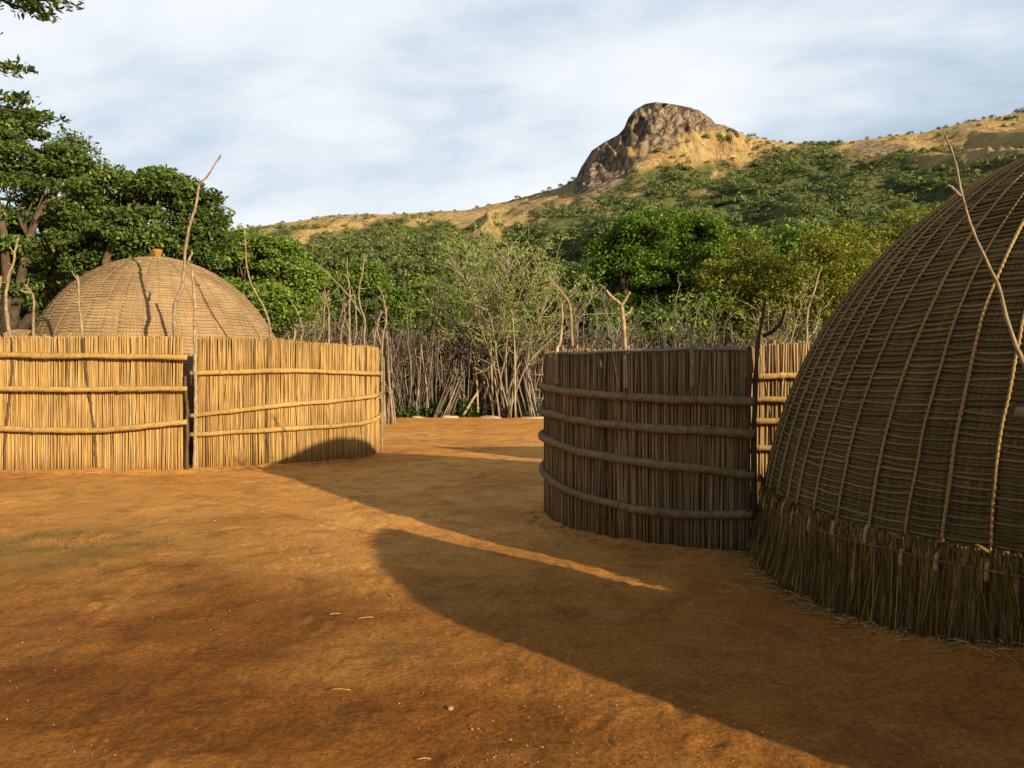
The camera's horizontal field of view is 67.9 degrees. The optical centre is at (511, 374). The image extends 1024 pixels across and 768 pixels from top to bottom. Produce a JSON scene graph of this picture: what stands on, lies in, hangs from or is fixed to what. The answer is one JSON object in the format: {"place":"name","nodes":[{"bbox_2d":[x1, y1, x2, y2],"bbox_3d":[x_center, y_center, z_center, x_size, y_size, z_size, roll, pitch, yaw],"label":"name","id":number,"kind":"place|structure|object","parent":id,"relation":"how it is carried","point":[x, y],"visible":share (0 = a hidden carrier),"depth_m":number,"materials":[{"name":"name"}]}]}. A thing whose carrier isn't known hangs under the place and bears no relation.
{"place":"outdoors","nodes":[
{"label":"outdoors","id":0,"kind":"place"},
{"bbox_2d":[0,512,373,603],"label":"grass","id":1,"kind":"structure","parent":0,"point":[105,545],"depth_m":6.31,"materials":[{"name":"plant"}]},
{"bbox_2d":[0,391,1023,767],"bbox_3d":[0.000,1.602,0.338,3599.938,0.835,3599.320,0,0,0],"label":"ground","id":2,"kind":"structure","parent":0,"point":[254,675],"depth_m":3.97,"materials":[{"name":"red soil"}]},
{"bbox_2d":[3,329,30,338],"bbox_3d":[-12.216,0.130,18.985,3.004,2.540,3.006,0,0,0],"label":"thatched hut","id":3,"kind":"object","parent":2,"relation":"on","point":[22,332],"visible":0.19,"depth_m":18.61,"materials":[{"name":"wicker"}]},
{"bbox_2d":[0,0,83,130],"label":"tree","id":4,"kind":"object","parent":2,"relation":"on","point":[37,7],"visible":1,"depth_m":9.00,"materials":[{"name":"green plant"}]},
{"bbox_2d":[13,237,73,329],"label":"tree","id":5,"kind":"object","parent":2,"relation":"on","point":[22,310],"visible":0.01,"depth_m":25.55,"materials":[{"name":"green plant"}]},
{"bbox_2d":[0,103,111,332],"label":"tree","id":6,"kind":"object","parent":2,"relation":"on","point":[65,157],"visible":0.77,"depth_m":20.56,"materials":[{"name":"green plant"}]},
{"bbox_2d":[0,154,220,469],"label":"reed fence","id":7,"kind":"object","parent":2,"relation":"on","point":[50,418],"visible":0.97,"depth_m":10.97,"materials":[{"name":"beige wicker"}]},
{"bbox_2d":[42,163,240,287],"bbox_3d":[-9.790,-2.040,20.028,4.643,7.093,3.709,0,0,34],"label":"tree","id":8,"kind":"object","parent":2,"relation":"on","point":[108,226],"visible":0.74,"depth_m":19.33,"materials":[{"name":"green plant"}]},
{"bbox_2d":[17,249,287,467],"bbox_3d":[-6.283,-0.425,13.789,4.862,3.710,4.906,0,0,0],"label":"thatched hut","id":9,"kind":"object","parent":2,"relation":"on","point":[136,296],"visible":0.43,"depth_m":12.37,"materials":[{"name":"wicker"}]},
{"bbox_2d":[203,222,262,270],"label":"tree","id":10,"kind":"object","parent":2,"relation":"on","point":[238,228],"visible":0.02,"depth_m":29.75,"materials":[{"name":"green plant"}]},
{"bbox_2d":[204,232,334,340],"bbox_3d":[-7.799,-1.512,23.749,4.369,6.064,3.508,0,0,0],"label":"tree","id":11,"kind":"object","parent":2,"relation":"on","point":[289,268],"visible":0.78,"depth_m":23.38,"materials":[{"name":"green plant"}]},
{"bbox_2d":[189,228,391,467],"bbox_3d":[-3.210,-0.296,12.720,1.319,3.905,4.136,0,0,30],"label":"reed fence","id":12,"kind":"object","parent":2,"relation":"on","point":[338,415],"visible":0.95,"depth_m":11.72,"materials":[{"name":"gold plant"}]},
{"bbox_2d":[251,273,342,359],"bbox_3d":[-7.100,-1.025,24.274,3.337,4.964,3.248,0,0,0],"label":"dead shrub","id":13,"kind":"object","parent":2,"relation":"on","point":[296,331],"visible":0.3,"depth_m":24.29,"materials":[{"name":"brown plant"}]},
{"bbox_2d":[300,244,370,331],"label":"tree","id":14,"kind":"object","parent":2,"relation":"on","point":[321,260],"visible":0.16,"depth_m":43.63,"materials":[{"name":"green plant"}]},
{"bbox_2d":[314,258,414,343],"bbox_3d":[-6.002,-1.665,31.117,4.366,6.369,3.100,0,0,22],"label":"shrub","id":15,"kind":"object","parent":2,"relation":"on","point":[372,273],"visible":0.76,"depth_m":30.60,"materials":[{"name":"green plant"}]},
{"bbox_2d":[380,330,395,423],"bbox_3d":[-3.576,0.061,22.013,0.436,2.763,1.012,0,0,-16],"label":"stick pile","id":16,"kind":"object","parent":2,"relation":"on","point":[389,417],"visible":0.81,"depth_m":21.95,"materials":[{"name":"brown wood"}]},
{"bbox_2d":[368,274,482,399],"bbox_3d":[-3.792,-1.444,33.084,5.130,5.994,3.569,0,0,0],"label":"tree","id":17,"kind":"object","parent":2,"relation":"on","point":[417,290],"visible":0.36,"depth_m":32.49,"materials":[{"name":"green plant"}]},
{"bbox_2d":[68,277,820,416],"bbox_3d":[-0.100,-1.027,25.924,31.339,4.980,3.418,0,0,0],"label":"brushwood fence","id":18,"kind":"object","parent":2,"relation":"on","point":[436,367],"visible":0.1,"depth_m":25.57,"materials":[{"name":"brown wood"}]},
{"bbox_2d":[440,415,458,417],"bbox_3d":[-2.020,1.412,24.804,0.648,0.205,0.407,0,0,-10],"label":"stone","id":19,"kind":"object","parent":2,"relation":"on","point":[446,416],"visible":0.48,"depth_m":24.67,"materials":[{"name":"beige stone"}]},
{"bbox_2d":[432,341,472,417],"bbox_3d":[-1.943,0.137,25.328,1.649,2.628,0.657,0,0,-33],"label":"stick pile","id":20,"kind":"object","parent":2,"relation":"on","point":[450,393],"visible":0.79,"depth_m":25.20,"materials":[{"name":"brown wood"}]},
{"bbox_2d":[465,320,478,412],"bbox_3d":[-1.290,-0.264,25.402,0.584,3.189,0.194,0,0,38],"label":"leaning stick","id":21,"kind":"object","parent":2,"relation":"on","point":[476,377],"visible":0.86,"depth_m":25.28,"materials":[{"name":"brown wood"}]},
{"bbox_2d":[462,374,486,414],"bbox_3d":[-1.217,0.654,25.258,1.013,1.406,0.173,0,0,-38],"label":"leaning stick","id":22,"kind":"object","parent":2,"relation":"on","point":[472,399],"visible":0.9,"depth_m":25.15,"materials":[{"name":"beige wood"}]},
{"bbox_2d":[385,249,580,368],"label":"tree","id":23,"kind":"object","parent":2,"relation":"on","point":[405,269],"visible":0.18,"depth_m":44.98,"materials":[{"name":"green plant"}]},
{"bbox_2d":[478,416,500,417],"bbox_3d":[-0.728,1.410,24.690,0.861,0.188,0.375,0,0,16],"label":"stone","id":24,"kind":"object","parent":2,"relation":"on","point":[489,417],"visible":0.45,"depth_m":24.57,"materials":[{"name":"beige stone"}]},
{"bbox_2d":[380,387,613,416],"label":"weeds","id":25,"kind":"object","parent":2,"relation":"on","point":[415,411],"visible":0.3,"depth_m":25.23,"materials":[{"name":"green plant"}]},
{"bbox_2d":[499,333,520,417],"bbox_3d":[-0.086,-0.040,25.303,0.641,2.968,1.118,0,0,12],"label":"stick pile","id":26,"kind":"object","parent":2,"relation":"on","point":[503,413],"visible":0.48,"depth_m":25.19,"materials":[{"name":"brown wood"}]},
{"bbox_2d":[0,456,1023,664],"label":"straw litter","id":27,"kind":"object","parent":2,"relation":"on","point":[958,642],"visible":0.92,"depth_m":4.72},
{"bbox_2d":[404,214,620,417],"bbox_3d":[-0.247,-1.895,25.000,7.953,6.720,5.540,0,0,19],"label":"tree","id":28,"kind":"object","parent":2,"relation":"on","point":[493,286],"visible":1,"depth_m":24.66,"materials":[{"name":"green plant"}]},
{"bbox_2d":[509,338,540,416],"bbox_3d":[0.343,0.093,25.178,1.326,2.702,0.750,0,0,42],"label":"stick pile","id":29,"kind":"object","parent":2,"relation":"on","point":[527,395],"visible":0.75,"depth_m":25.15,"materials":[{"name":"brown wood"}]},
{"bbox_2d":[520,416,543,418],"bbox_3d":[0.783,1.411,24.590,1.129,0.139,0.411,0,0,-4],"label":"stone","id":30,"kind":"object","parent":2,"relation":"on","point":[538,417],"visible":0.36,"depth_m":24.43,"materials":[{"name":"beige stone"}]},
{"bbox_2d":[519,265,606,348],"bbox_3d":[2.719,-1.872,36.131,5.097,6.770,3.711,0,0,0],"label":"shrub","id":31,"kind":"object","parent":2,"relation":"on","point":[584,287],"visible":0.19,"depth_m":35.36,"materials":[{"name":"green plant"}]},
{"bbox_2d":[545,286,604,349],"bbox_3d":[2.433,-0.818,25.427,1.678,4.564,2.668,0,0,33],"label":"dead shrub","id":32,"kind":"object","parent":2,"relation":"on","point":[577,329],"visible":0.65,"depth_m":25.38,"materials":[{"name":"brown wood"}]},
{"bbox_2d":[588,282,654,348],"bbox_3d":[3.583,-0.812,25.177,2.155,4.543,3.101,0,0,0],"label":"dead shrub","id":33,"kind":"object","parent":2,"relation":"on","point":[613,345],"visible":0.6,"depth_m":25.13,"materials":[{"name":"brown wood"}]},
{"bbox_2d":[574,207,738,348],"bbox_3d":[6.209,-2.801,32.223,6.456,8.642,5.259,0,0,24],"label":"tree","id":34,"kind":"object","parent":2,"relation":"on","point":[631,249],"visible":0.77,"depth_m":31.10,"materials":[{"name":"green plant"}]},
{"bbox_2d":[538,273,785,553],"bbox_3d":[0.960,0.216,7.069,1.067,2.450,3.046,0,0,-29],"label":"reed fence","id":35,"kind":"object","parent":2,"relation":"on","point":[657,450],"visible":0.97,"depth_m":6.21,"materials":[{"name":"brown wicker"}]},
{"bbox_2d":[574,285,756,348],"bbox_3d":[5.703,-0.925,28.561,6.840,4.917,3.336,0,0,8],"label":"shrub","id":36,"kind":"object","parent":2,"relation":"on","point":[699,326],"visible":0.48,"depth_m":28.07,"materials":[{"name":"green plant"}]},
{"bbox_2d":[641,273,738,347],"bbox_3d":[6.208,-1.030,26.090,3.132,4.972,2.196,0,0,-15],"label":"dead shrub","id":37,"kind":"object","parent":2,"relation":"on","point":[671,327],"visible":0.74,"depth_m":25.82,"materials":[{"name":"brown plant"}]},
{"bbox_2d":[674,230,801,346],"bbox_3d":[8.852,-1.987,28.667,5.360,7.006,3.918,0,0,0],"label":"tree","id":38,"kind":"object","parent":2,"relation":"on","point":[744,280],"visible":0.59,"depth_m":28.47,"materials":[{"name":"green plant"}]},
{"bbox_2d":[723,222,829,344],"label":"tree","id":39,"kind":"object","parent":2,"relation":"on","point":[787,236],"visible":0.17,"depth_m":41.44,"materials":[{"name":"green plant"}]},
{"bbox_2d":[741,266,822,481],"bbox_3d":[4.421,-0.005,10.105,3.276,2.894,0.640,0,0,-2],"label":"reed fence","id":40,"kind":"object","parent":2,"relation":"on","point":[784,361],"visible":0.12,"depth_m":9.96,"materials":[{"name":"gold plant"}]},
{"bbox_2d":[730,269,841,383],"bbox_3d":[8.939,-0.894,24.915,3.344,4.718,4.056,0,0,20],"label":"dead shrub","id":41,"kind":"object","parent":2,"relation":"on","point":[776,320],"visible":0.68,"depth_m":24.41,"materials":[{"name":"green plant"}]},
{"bbox_2d":[751,227,886,342],"bbox_3d":[11.085,-1.854,26.942,4.878,6.797,3.381,0,0,24],"label":"tree","id":42,"kind":"object","parent":2,"relation":"on","point":[843,267],"visible":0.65,"depth_m":26.56,"materials":[{"name":"green plant"}]},
{"bbox_2d":[814,206,934,295],"bbox_3d":[17.136,-3.034,33.817,7.376,9.092,4.493,0,0,0],"label":"tree","id":43,"kind":"object","parent":2,"relation":"on","point":[895,232],"visible":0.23,"depth_m":33.79,"materials":[{"name":"green plant"}]},
{"bbox_2d":[747,157,1023,648],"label":"thatched hut","id":44,"kind":"object","parent":2,"relation":"on","point":[891,493],"visible":0.99,"depth_m":4.28,"materials":[{"name":"wicker"}]},
{"bbox_2d":[942,131,1023,419],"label":"branch","id":45,"kind":"object","parent":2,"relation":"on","point":[1018,412],"visible":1,"depth_m":3.19,"materials":[{"name":"brown wood"}]},
{"bbox_2d":[0,0,1023,234],"label":"sky","id":46,"kind":"structure","parent":0,"point":[310,108],"materials":[{"name":"white"}]},
{"bbox_2d":[31,102,1023,389],"bbox_3d":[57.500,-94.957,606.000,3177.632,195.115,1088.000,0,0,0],"label":"hill","id":47,"kind":"structure","parent":0,"point":[635,142],"depth_m":461.79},
{"bbox_2d":[54,115,1023,385],"bbox_3d":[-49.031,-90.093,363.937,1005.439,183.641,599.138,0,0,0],"label":"hillside forest","id":48,"kind":"object","parent":47,"relation":"on","point":[578,241],"visible":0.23,"depth_m":330.07,"materials":[{"name":"green plant"}]},
{"bbox_2d":[1012,107,1023,112],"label":"ridge bush","id":49,"kind":"object","parent":47,"relation":"on","point":[1018,110],"visible":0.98,"depth_m":500.30,"materials":[{"name":"green plant"}]}
]}

